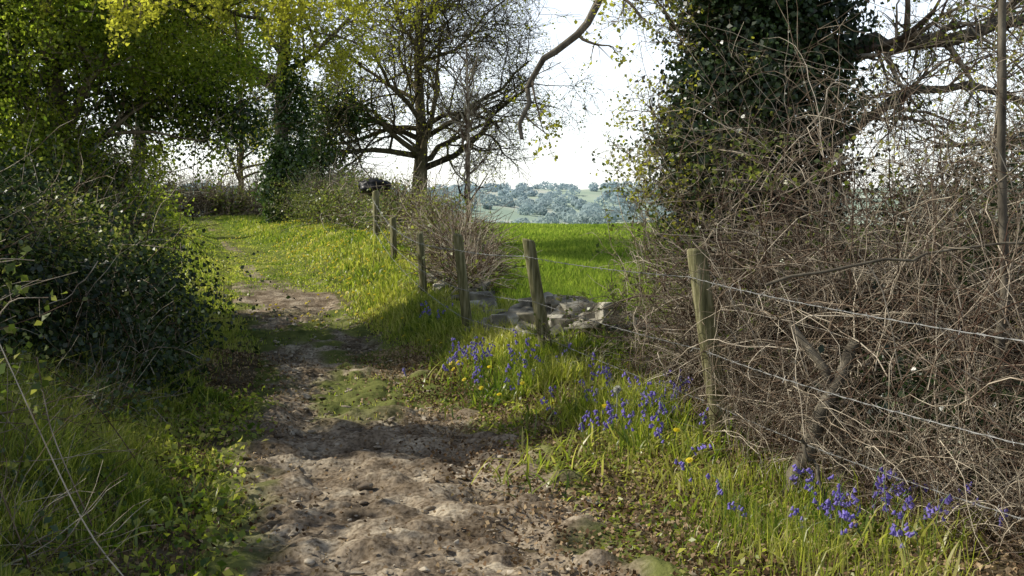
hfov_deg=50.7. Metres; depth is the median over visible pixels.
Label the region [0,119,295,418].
ivy bush
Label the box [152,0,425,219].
sycamore tree
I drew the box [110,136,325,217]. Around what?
background hedge
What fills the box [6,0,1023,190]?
sky
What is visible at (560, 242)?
field grass
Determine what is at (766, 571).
leaf litter
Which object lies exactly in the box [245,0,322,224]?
ivy
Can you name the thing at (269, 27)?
hawthorn tree
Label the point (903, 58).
hawthorn shrub
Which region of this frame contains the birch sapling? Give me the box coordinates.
[433,23,509,235]
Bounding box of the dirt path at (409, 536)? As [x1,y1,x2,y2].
[190,219,691,575]
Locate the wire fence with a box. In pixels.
[372,190,1023,519]
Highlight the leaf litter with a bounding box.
[0,332,1023,575]
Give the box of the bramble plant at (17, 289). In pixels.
[0,233,147,575]
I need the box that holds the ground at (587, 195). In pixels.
[1,185,1023,575]
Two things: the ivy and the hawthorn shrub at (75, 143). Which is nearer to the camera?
the hawthorn shrub at (75, 143)
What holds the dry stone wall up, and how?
on the ground at (587, 195)
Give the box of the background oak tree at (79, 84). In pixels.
[0,2,170,148]
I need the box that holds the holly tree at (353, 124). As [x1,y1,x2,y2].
[289,5,387,186]
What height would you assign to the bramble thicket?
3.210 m
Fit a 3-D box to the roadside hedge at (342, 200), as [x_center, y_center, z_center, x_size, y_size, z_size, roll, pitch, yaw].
[-3.094,-1.528,25.213,4.202,3.929,22.875,-1,4,-20]
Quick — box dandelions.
[203,220,691,493]
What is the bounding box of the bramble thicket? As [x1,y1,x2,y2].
[0,103,231,461]
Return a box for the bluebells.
[402,301,1008,575]
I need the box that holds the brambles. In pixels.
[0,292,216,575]
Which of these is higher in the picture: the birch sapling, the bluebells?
the birch sapling
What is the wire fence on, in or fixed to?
on the ground at (587, 195)
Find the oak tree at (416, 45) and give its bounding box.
[247,0,618,202]
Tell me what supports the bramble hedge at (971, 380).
on the ground at (587, 195)
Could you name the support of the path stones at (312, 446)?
on the dirt path at (409, 536)
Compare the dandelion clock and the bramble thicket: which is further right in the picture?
the dandelion clock
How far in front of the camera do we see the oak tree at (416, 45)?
37.55 m
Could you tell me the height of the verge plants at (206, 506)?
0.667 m
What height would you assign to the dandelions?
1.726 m
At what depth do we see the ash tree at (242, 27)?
30.81 m
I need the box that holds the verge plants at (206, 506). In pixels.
[0,339,1023,575]
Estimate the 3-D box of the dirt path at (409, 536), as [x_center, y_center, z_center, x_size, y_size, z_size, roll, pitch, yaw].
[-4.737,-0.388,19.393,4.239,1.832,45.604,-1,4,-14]
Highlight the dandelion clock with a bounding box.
[613,385,620,423]
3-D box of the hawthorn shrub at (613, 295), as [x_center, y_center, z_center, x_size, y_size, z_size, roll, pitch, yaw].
[1.302,-0.529,9.030,2.442,3.011,2.418,0,3,0]
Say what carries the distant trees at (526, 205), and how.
on the ground at (587, 195)
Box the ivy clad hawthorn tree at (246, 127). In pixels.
[0,0,321,300]
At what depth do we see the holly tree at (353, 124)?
36.43 m
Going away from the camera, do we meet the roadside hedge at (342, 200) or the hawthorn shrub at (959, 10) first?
the hawthorn shrub at (959, 10)
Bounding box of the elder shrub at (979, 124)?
[860,0,1023,360]
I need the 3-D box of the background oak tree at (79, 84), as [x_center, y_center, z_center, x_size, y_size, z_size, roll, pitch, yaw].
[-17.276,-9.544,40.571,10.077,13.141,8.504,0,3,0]
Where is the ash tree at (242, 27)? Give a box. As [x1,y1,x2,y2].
[92,0,262,187]
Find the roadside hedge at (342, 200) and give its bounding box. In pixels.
[258,152,541,301]
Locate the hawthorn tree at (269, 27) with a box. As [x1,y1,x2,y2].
[0,0,380,213]
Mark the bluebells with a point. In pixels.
(886, 498)
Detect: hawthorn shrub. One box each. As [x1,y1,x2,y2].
[0,63,227,294]
[521,38,814,362]
[846,0,1023,340]
[868,0,1023,273]
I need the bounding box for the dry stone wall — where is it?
[426,267,673,346]
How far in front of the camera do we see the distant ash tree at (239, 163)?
48.94 m
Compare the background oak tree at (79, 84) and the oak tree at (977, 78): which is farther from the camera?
the background oak tree at (79, 84)
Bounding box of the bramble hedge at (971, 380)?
[573,0,1023,575]
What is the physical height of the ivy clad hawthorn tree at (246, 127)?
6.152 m
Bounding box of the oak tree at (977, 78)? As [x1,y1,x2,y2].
[842,0,1023,215]
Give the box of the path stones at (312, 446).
[217,306,702,575]
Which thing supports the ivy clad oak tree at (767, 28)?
on the ground at (587, 195)
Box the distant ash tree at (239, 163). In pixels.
[185,65,303,191]
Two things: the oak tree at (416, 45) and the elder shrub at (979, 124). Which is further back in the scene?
the oak tree at (416, 45)
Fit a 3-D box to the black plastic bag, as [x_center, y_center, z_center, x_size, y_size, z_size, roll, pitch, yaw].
[-2.951,-2.168,23.213,0.729,0.395,0.536,0,3,0]
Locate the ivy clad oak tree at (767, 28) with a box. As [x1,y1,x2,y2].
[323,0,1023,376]
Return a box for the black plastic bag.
[358,178,390,195]
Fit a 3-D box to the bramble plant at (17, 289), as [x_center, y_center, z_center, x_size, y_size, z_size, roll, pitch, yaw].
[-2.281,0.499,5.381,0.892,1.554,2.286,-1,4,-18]
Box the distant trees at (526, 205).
[146,180,844,223]
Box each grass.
[473,222,833,381]

